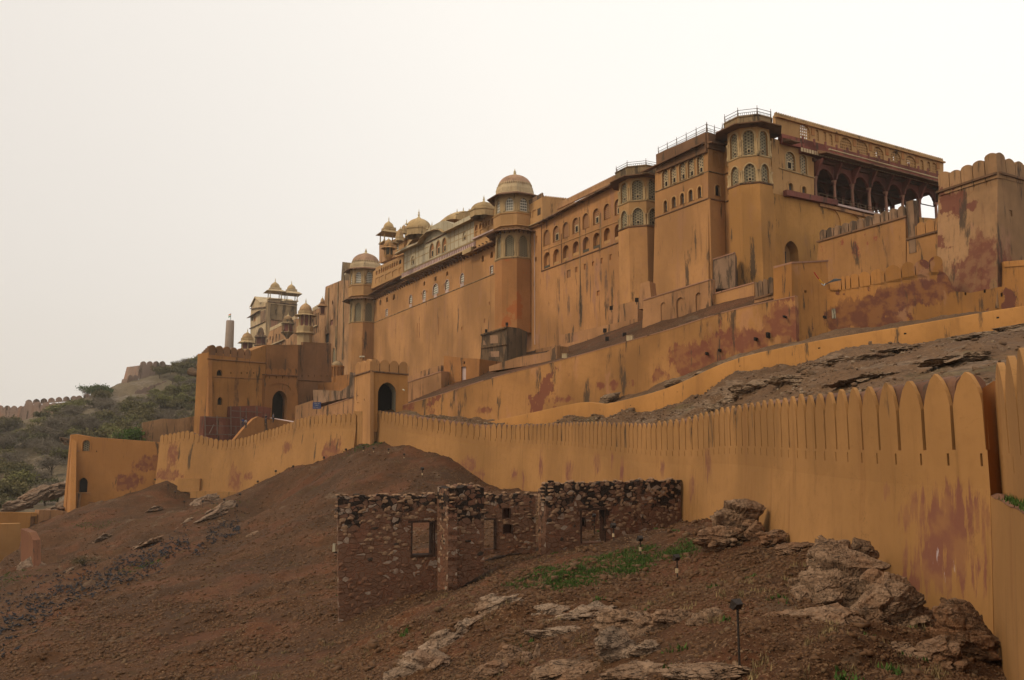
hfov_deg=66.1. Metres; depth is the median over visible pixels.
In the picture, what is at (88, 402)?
scrub tree
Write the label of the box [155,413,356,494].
crenellated wall
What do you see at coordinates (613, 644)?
rock outcrop
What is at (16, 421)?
scrub tree
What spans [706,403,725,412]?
rock outcrop
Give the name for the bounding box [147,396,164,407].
scrub tree
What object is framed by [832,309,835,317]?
plaque
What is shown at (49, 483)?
scrub tree
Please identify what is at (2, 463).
scrub tree
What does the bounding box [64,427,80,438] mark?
scrub tree
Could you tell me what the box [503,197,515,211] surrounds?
window
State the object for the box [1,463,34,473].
scrub tree
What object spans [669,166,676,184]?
window
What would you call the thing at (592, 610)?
rock outcrop
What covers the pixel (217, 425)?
scaffolding
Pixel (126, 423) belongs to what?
scrub tree
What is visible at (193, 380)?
scrub tree
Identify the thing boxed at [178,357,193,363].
scrub tree
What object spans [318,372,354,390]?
terrace wall
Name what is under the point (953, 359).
rock outcrop
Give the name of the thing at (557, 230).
window
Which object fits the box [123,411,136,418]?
scrub tree
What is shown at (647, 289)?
buttress
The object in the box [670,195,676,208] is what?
window
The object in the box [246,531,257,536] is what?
rock outcrop
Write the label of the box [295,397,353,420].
approach wall
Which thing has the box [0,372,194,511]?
hill
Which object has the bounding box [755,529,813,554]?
rock outcrop
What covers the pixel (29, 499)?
rock outcrop
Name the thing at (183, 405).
scrub tree
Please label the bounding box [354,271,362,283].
window
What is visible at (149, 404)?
scrub tree
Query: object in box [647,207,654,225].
window
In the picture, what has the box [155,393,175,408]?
scrub tree
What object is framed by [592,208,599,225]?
window
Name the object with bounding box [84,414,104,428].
scrub tree
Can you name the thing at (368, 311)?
window
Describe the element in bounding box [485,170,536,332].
domed tower
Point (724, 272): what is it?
stained buttress
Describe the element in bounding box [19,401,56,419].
bastion
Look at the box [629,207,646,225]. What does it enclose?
window
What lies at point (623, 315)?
stepped plinth
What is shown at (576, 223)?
window
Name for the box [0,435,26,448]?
scrub tree
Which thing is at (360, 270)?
domed tower
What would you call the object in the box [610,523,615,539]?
floodlight
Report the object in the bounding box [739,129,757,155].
window
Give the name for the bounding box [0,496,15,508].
scrub tree
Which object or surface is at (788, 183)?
window
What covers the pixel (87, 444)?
window
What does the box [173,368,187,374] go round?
scrub tree
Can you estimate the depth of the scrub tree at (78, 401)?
314.17 m
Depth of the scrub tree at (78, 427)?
266.11 m
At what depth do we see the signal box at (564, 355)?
97.89 m
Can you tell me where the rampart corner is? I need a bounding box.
[982,348,1023,679]
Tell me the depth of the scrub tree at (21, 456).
209.40 m
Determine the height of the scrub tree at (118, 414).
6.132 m
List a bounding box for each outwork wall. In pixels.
[0,512,36,528]
[0,523,20,561]
[21,528,40,565]
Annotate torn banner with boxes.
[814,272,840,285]
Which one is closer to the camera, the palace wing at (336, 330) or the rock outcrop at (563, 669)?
the rock outcrop at (563, 669)
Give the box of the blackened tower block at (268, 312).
[247,278,301,346]
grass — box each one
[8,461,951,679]
[501,537,702,591]
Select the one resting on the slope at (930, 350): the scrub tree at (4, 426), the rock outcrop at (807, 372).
the rock outcrop at (807, 372)
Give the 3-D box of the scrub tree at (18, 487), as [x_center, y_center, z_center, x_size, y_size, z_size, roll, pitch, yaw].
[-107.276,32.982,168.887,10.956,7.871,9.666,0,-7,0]
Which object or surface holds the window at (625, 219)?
in the octagonal bay tower at (634, 186)
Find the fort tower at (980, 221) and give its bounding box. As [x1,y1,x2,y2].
[936,152,1023,307]
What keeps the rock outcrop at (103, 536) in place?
on the ground slope at (163, 494)
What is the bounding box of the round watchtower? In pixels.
[225,320,233,347]
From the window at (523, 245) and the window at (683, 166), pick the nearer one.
the window at (683, 166)
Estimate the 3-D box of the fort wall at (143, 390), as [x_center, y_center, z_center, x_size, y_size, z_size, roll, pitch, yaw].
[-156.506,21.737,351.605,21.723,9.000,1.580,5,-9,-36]
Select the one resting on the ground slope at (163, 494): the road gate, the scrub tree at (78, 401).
the road gate
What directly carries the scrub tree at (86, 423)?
on the hill
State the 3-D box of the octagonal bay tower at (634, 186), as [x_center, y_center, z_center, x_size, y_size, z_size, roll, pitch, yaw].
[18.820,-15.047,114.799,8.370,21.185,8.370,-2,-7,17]
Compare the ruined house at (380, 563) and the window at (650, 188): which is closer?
the ruined house at (380, 563)
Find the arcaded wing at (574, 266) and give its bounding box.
[527,175,618,351]
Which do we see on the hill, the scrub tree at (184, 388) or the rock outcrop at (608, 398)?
the scrub tree at (184, 388)
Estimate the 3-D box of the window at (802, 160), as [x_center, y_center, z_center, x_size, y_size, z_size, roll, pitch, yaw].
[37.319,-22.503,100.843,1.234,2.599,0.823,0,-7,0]
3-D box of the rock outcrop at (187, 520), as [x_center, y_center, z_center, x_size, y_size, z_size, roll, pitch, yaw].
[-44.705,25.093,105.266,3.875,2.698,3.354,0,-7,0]
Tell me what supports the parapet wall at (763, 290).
on the terrace slope at (636, 329)
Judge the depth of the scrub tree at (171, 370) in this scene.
363.33 m
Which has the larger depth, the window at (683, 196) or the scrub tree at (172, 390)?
the scrub tree at (172, 390)
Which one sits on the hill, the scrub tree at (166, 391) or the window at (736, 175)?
the scrub tree at (166, 391)
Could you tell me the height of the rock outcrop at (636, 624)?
1.273 m
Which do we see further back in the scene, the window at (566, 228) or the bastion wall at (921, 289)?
the window at (566, 228)
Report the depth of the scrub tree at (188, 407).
285.75 m
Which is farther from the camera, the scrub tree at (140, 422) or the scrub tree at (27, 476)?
the scrub tree at (140, 422)
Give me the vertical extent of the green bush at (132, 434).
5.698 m
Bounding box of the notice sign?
[313,402,320,413]
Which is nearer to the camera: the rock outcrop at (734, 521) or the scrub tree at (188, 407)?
the rock outcrop at (734, 521)
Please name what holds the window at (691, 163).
in the square tower block at (692, 234)
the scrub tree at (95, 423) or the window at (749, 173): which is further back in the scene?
the scrub tree at (95, 423)
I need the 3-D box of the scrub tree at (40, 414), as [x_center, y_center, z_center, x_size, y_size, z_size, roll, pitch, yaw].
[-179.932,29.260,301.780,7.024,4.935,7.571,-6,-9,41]
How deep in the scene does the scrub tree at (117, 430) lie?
221.04 m
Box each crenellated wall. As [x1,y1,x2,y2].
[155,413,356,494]
[376,372,993,634]
[816,200,937,284]
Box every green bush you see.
[38,497,60,505]
[112,425,152,441]
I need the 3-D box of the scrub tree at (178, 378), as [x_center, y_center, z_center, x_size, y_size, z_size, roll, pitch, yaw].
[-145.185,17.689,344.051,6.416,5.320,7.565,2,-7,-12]
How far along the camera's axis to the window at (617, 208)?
122.48 m
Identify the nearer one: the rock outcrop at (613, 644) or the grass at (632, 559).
the rock outcrop at (613, 644)
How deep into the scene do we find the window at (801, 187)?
100.42 m
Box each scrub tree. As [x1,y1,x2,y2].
[0,414,24,431]
[0,416,27,430]
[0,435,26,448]
[0,447,17,454]
[0,449,29,464]
[0,459,25,475]
[0,460,35,475]
[0,476,32,498]
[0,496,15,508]
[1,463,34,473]
[1,468,39,483]
[2,429,30,445]
[11,435,55,453]
[16,431,32,443]
[18,435,39,442]
[25,421,44,431]
[27,438,52,448]
[28,416,45,425]
[29,423,48,434]
[29,469,53,486]
[30,438,61,454]
[32,431,51,439]
[32,476,63,485]
[33,411,51,417]
[33,446,46,455]
[33,453,67,474]
[36,478,61,502]
[39,415,71,428]
[40,442,68,461]
[41,401,74,412]
[43,415,74,424]
[43,424,70,431]
[44,428,66,442]
[49,447,68,461]
[51,427,77,438]
[59,404,87,413]
[64,405,82,414]
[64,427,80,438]
[66,397,87,407]
[69,425,85,429]
[76,412,108,431]
[78,427,112,437]
[79,420,96,429]
[83,398,94,407]
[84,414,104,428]
[84,420,106,430]
[85,399,116,410]
[87,388,113,397]
[90,395,118,403]
[93,409,118,420]
[93,423,119,435]
[94,398,120,409]
[97,407,123,416]
[106,426,140,438]
[112,427,123,433]
[114,417,137,426]
[117,398,141,409]
[119,401,132,413]
[120,395,144,401]
[120,424,134,428]
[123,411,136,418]
[129,401,154,409]
[131,396,162,406]
[131,416,156,428]
[132,405,159,417]
[138,409,160,420]
[142,400,157,409]
[146,387,161,396]
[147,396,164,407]
[148,391,173,407]
[150,364,173,378]
[150,411,170,419]
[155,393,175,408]
[159,389,180,395]
[160,415,181,418]
[163,376,178,384]
[164,384,180,396]
[164,398,184,409]
[166,365,174,374]
[166,383,181,391]
[169,361,190,368]
[172,374,185,381]
[172,392,194,403]
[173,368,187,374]
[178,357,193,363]
[179,383,195,391]
[179,403,194,407]
[182,381,195,390]
[184,389,195,396]
[185,377,195,382]
[185,404,193,411]
[186,355,197,362]
[188,361,196,368]
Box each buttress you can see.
[177,478,237,498]
[638,281,656,310]
[713,252,736,291]
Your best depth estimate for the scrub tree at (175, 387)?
311.80 m
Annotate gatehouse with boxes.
[194,342,330,433]
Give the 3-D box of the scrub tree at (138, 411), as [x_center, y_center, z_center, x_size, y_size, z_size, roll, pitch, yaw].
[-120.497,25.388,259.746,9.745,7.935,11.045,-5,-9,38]
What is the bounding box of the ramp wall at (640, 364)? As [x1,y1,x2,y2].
[402,296,826,419]
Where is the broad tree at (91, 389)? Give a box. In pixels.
[75,383,114,393]
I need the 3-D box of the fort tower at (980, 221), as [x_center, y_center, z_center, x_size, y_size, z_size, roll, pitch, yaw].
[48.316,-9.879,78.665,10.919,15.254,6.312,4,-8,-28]
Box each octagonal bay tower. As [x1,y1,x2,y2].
[610,160,655,303]
[715,108,781,285]
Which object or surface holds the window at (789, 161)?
in the columned pavilion
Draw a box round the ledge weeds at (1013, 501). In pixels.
[998,493,1023,511]
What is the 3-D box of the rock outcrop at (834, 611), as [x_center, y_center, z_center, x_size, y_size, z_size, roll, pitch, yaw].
[6.726,6.596,16.793,4.081,1.556,3.862,0,-7,0]
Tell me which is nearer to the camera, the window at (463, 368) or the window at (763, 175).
the window at (763, 175)
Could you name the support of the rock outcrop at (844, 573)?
on the ground slope at (163, 494)
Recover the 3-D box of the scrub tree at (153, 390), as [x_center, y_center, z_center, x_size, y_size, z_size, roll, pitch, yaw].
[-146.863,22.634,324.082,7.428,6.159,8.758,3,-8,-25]
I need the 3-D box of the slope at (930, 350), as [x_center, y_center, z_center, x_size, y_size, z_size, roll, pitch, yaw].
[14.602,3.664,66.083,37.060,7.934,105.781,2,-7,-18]
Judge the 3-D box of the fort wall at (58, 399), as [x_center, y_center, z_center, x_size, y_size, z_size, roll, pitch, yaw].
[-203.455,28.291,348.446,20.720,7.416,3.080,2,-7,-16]
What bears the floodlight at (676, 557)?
on the ground slope at (163, 494)
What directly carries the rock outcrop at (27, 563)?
on the ground slope at (163, 494)
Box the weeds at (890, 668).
[0,441,928,679]
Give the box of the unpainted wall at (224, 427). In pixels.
[199,406,270,440]
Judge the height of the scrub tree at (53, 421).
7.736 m
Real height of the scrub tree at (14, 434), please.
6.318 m
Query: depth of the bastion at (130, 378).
361.58 m
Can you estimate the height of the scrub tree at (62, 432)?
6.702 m
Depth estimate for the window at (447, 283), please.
181.10 m
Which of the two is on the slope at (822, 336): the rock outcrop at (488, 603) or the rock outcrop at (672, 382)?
the rock outcrop at (672, 382)
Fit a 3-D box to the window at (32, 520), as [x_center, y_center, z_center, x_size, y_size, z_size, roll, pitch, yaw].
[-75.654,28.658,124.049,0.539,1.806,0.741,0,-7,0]
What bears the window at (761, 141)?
in the octagonal bay tower at (747, 138)
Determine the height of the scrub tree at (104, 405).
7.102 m
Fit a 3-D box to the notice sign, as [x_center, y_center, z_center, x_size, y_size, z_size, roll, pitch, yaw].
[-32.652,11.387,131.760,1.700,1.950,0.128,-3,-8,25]
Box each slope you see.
[0,441,1004,679]
[384,311,987,421]
[408,295,773,402]
[423,326,1023,424]
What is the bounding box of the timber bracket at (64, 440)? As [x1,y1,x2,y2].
[59,437,69,445]
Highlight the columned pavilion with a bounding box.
[770,112,945,265]
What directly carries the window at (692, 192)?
in the square tower block at (692, 234)
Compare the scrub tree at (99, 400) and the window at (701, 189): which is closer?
the window at (701, 189)
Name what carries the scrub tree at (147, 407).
on the hill
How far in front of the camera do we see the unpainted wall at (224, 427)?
150.78 m
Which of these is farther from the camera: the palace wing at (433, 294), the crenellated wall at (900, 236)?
the palace wing at (433, 294)
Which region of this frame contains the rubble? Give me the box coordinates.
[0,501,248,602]
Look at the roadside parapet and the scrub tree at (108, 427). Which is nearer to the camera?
the roadside parapet
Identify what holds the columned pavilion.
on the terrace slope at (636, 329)
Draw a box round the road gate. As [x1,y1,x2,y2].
[353,359,408,444]
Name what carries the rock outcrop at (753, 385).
on the slope at (930, 350)
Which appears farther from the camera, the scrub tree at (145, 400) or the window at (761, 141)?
the scrub tree at (145, 400)
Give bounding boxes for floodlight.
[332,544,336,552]
[592,513,595,534]
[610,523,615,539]
[636,536,642,554]
[672,554,679,576]
[729,598,742,664]
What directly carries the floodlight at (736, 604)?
on the ground slope at (163, 494)
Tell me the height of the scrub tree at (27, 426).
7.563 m
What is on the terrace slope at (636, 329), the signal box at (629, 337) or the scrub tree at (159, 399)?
the signal box at (629, 337)
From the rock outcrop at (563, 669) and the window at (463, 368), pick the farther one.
the window at (463, 368)
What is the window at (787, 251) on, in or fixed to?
in the columned pavilion
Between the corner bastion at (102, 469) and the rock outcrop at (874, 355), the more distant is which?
the corner bastion at (102, 469)
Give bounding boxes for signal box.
[562,353,567,358]
[626,335,633,340]
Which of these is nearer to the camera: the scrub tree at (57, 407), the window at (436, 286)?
the window at (436, 286)
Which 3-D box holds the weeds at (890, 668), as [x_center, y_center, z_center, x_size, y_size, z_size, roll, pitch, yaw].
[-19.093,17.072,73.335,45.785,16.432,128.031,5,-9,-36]
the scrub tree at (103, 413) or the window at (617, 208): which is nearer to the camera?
the window at (617, 208)
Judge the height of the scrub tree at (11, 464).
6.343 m
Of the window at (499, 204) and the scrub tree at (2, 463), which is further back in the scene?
the scrub tree at (2, 463)
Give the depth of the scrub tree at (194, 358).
378.70 m
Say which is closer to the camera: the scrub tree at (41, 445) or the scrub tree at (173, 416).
the scrub tree at (41, 445)
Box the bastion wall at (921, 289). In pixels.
[773,256,1023,340]
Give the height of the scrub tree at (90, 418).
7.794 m
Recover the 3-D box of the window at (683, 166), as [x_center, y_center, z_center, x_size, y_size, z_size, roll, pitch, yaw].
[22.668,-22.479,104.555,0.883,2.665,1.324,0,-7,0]
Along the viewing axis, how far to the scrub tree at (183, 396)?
299.74 m
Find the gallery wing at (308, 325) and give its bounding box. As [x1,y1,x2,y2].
[238,296,326,349]
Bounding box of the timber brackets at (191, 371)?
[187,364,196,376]
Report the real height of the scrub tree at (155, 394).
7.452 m
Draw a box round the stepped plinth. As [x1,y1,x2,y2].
[535,290,642,351]
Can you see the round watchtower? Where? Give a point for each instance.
(229, 337)
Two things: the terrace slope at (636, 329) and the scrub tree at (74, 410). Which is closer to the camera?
the terrace slope at (636, 329)
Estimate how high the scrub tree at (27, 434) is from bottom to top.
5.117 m
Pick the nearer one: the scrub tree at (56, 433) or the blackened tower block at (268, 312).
the scrub tree at (56, 433)
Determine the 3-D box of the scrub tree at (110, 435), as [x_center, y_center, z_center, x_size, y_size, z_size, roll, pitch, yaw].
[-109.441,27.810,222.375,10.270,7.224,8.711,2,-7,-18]
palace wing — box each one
[324,262,350,374]
[368,197,495,375]
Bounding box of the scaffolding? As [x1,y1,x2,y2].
[204,406,261,435]
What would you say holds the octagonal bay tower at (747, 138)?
on the terrace slope at (636, 329)
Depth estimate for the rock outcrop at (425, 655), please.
23.52 m
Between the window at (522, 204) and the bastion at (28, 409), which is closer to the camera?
the window at (522, 204)
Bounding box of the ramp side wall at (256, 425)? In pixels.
[231,417,275,440]
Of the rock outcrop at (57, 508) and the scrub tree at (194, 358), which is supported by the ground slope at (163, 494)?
the rock outcrop at (57, 508)
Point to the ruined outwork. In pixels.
(42, 515)
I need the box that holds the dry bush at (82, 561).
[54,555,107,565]
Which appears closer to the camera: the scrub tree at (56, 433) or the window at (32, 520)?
the window at (32, 520)
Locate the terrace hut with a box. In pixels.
[444,356,500,383]
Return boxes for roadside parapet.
[489,346,568,371]
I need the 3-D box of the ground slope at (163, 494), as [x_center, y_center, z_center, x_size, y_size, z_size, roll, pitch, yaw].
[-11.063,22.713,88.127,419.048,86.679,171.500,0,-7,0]
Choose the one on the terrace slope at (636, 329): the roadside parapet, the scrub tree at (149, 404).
the roadside parapet
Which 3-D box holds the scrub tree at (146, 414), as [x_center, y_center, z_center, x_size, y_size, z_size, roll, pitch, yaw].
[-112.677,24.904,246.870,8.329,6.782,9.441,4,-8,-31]
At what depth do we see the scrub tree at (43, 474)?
185.72 m
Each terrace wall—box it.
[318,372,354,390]
[408,365,443,380]
[408,371,448,401]
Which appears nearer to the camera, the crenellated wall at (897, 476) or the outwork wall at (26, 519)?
the crenellated wall at (897, 476)
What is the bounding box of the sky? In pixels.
[0,0,1023,407]
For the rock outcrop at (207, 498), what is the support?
on the ground slope at (163, 494)
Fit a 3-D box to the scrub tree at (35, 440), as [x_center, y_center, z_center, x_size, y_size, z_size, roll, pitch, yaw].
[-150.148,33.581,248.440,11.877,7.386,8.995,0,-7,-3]
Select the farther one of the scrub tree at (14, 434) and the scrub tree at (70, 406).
the scrub tree at (70, 406)
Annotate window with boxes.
[30,516,34,525]
[79,478,87,491]
[80,439,91,450]
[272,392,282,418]
[349,303,352,321]
[353,302,362,320]
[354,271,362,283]
[363,302,373,320]
[365,271,372,283]
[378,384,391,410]
[422,290,425,299]
[429,242,433,258]
[432,283,437,294]
[435,239,440,255]
[441,236,446,253]
[445,279,448,289]
[462,367,465,379]
[494,199,500,214]
[495,236,501,259]
[502,234,515,256]
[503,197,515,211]
[517,234,529,256]
[518,197,529,212]
[543,229,549,246]
[552,225,559,242]
[562,221,568,238]
[572,217,578,233]
[582,212,589,229]
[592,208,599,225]
[603,203,610,219]
[614,198,618,215]
[618,182,628,204]
[618,209,628,229]
[629,179,645,200]
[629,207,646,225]
[646,179,654,200]
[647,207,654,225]
[661,169,668,187]
[662,199,668,212]
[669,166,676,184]
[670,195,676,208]
[678,162,685,181]
[679,191,685,204]
[687,158,694,178]
[687,188,693,201]
[696,154,703,174]
[696,185,702,198]
[714,184,720,196]
[726,132,739,160]
[728,166,740,187]
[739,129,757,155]
[740,162,759,182]
[757,129,770,155]
[759,163,772,183]
[785,151,795,170]
[785,246,790,262]
[787,181,794,190]
[800,154,807,174]
[800,184,807,193]
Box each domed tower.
[342,250,380,373]
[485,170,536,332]
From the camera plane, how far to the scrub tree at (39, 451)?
242.51 m
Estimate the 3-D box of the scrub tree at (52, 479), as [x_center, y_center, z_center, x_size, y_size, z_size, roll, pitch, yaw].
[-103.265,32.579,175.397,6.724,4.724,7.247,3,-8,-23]
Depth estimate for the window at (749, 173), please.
96.03 m
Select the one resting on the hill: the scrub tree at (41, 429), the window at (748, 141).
the scrub tree at (41, 429)
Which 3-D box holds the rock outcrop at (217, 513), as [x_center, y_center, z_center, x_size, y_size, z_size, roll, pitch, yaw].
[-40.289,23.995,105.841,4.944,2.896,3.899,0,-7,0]
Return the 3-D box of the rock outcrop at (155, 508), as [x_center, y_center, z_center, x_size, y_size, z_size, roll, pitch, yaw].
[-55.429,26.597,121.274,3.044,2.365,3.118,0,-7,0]
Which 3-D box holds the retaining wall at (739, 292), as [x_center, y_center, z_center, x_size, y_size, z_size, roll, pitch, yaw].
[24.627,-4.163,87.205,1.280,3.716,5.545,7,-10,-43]
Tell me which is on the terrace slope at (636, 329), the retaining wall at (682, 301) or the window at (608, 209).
the retaining wall at (682, 301)
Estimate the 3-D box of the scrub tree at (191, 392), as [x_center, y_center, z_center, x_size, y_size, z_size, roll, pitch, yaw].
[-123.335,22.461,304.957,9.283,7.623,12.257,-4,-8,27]
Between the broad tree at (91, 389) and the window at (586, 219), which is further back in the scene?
the broad tree at (91, 389)
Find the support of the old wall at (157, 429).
on the ground slope at (163, 494)
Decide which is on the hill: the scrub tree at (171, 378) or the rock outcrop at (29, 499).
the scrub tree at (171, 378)
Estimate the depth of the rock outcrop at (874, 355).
46.54 m
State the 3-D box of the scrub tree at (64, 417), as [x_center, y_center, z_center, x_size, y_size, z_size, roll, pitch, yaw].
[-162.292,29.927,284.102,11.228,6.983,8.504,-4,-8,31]
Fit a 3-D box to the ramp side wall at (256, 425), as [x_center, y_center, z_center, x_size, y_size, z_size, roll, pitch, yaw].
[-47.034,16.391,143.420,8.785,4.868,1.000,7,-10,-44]
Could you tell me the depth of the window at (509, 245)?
145.29 m
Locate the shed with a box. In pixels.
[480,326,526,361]
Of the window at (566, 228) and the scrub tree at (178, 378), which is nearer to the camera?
the window at (566, 228)
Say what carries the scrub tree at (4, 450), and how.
on the hill
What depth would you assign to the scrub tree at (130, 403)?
282.58 m
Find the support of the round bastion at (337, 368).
on the terrace slope at (636, 329)
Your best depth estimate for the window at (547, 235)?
141.44 m
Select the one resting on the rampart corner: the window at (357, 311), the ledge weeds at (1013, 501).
the ledge weeds at (1013, 501)
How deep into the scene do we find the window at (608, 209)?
124.76 m
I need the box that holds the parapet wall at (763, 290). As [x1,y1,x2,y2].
[754,277,773,302]
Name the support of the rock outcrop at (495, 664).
on the ground slope at (163, 494)
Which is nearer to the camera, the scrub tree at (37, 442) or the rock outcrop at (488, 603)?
the rock outcrop at (488, 603)
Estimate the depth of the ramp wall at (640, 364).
85.60 m
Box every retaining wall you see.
[642,279,715,327]
[713,282,754,304]
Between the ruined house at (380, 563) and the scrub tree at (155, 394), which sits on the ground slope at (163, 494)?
the ruined house at (380, 563)
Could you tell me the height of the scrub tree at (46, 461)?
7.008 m
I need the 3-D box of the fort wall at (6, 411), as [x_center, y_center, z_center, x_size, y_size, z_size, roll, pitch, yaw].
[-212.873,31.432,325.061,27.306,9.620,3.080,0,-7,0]
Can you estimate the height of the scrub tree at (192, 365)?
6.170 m
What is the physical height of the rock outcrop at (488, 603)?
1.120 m
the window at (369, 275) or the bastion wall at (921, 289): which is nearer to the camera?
the bastion wall at (921, 289)
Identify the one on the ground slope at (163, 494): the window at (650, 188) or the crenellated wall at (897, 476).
the crenellated wall at (897, 476)
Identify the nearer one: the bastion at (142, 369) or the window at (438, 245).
the window at (438, 245)
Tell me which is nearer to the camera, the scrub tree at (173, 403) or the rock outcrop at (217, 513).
the rock outcrop at (217, 513)
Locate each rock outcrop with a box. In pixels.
[0,481,65,511]
[15,556,46,569]
[42,506,64,510]
[92,533,111,543]
[125,535,164,550]
[144,505,162,512]
[174,517,193,529]
[190,493,235,513]
[193,507,227,522]
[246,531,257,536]
[383,615,482,679]
[469,645,521,679]
[473,593,522,615]
[521,643,540,662]
[522,600,618,638]
[530,659,663,679]
[590,607,721,637]
[594,625,659,662]
[599,392,620,403]
[657,661,751,679]
[663,370,705,387]
[692,498,765,551]
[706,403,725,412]
[716,373,804,403]
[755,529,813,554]
[765,602,930,661]
[787,535,890,607]
[796,343,926,372]
[801,369,815,376]
[824,372,897,387]
[849,571,936,630]
[915,597,1001,672]
[916,351,991,367]
[945,323,1023,339]
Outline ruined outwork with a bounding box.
[35,510,67,523]
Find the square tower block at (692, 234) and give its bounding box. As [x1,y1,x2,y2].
[640,122,777,294]
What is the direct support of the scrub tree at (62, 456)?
on the hill
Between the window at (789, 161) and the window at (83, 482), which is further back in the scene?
the window at (83, 482)
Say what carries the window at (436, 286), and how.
in the palace wing at (433, 294)
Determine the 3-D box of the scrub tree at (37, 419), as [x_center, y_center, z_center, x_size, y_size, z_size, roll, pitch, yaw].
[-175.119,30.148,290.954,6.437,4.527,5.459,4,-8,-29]
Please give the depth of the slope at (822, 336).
72.06 m
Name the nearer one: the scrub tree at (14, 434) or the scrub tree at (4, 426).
the scrub tree at (14, 434)
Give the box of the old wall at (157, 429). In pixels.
[140,416,193,441]
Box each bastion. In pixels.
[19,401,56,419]
[64,434,159,511]
[121,375,137,382]
[124,361,170,378]
[331,361,343,381]
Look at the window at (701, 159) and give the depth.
101.63 m
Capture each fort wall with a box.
[0,405,22,419]
[25,396,77,404]
[77,394,90,399]
[134,381,166,393]
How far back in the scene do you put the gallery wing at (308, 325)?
279.59 m
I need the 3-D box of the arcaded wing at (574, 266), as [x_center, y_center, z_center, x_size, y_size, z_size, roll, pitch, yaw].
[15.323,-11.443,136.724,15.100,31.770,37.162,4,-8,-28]
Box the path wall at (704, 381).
[490,306,1023,424]
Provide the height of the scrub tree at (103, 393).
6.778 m
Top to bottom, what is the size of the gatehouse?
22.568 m
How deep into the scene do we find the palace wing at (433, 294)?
186.15 m
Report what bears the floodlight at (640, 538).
on the ground slope at (163, 494)
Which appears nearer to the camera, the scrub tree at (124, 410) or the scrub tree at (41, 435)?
the scrub tree at (41, 435)
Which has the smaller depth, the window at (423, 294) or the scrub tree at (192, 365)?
the window at (423, 294)
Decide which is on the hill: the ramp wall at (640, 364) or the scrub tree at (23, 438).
the scrub tree at (23, 438)
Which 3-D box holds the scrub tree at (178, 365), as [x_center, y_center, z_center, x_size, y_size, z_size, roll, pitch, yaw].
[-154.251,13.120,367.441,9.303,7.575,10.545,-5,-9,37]
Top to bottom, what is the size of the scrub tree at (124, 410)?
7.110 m
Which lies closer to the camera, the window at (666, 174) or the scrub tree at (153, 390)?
the window at (666, 174)
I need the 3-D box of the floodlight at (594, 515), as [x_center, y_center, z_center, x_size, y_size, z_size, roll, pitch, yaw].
[4.974,11.215,47.573,0.258,1.434,0.206,3,-8,-25]
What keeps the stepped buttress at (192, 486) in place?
on the ground slope at (163, 494)
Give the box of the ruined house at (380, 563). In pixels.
[334,477,681,623]
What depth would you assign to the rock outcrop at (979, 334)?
42.92 m
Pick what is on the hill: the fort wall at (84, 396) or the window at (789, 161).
the fort wall at (84, 396)
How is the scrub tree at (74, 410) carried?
on the hill
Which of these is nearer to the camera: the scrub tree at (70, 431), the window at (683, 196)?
the window at (683, 196)
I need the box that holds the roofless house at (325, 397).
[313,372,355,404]
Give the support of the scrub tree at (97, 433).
on the hill
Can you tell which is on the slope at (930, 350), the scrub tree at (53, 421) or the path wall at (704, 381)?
the path wall at (704, 381)
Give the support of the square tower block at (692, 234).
on the terrace slope at (636, 329)
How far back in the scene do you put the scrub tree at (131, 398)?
310.69 m

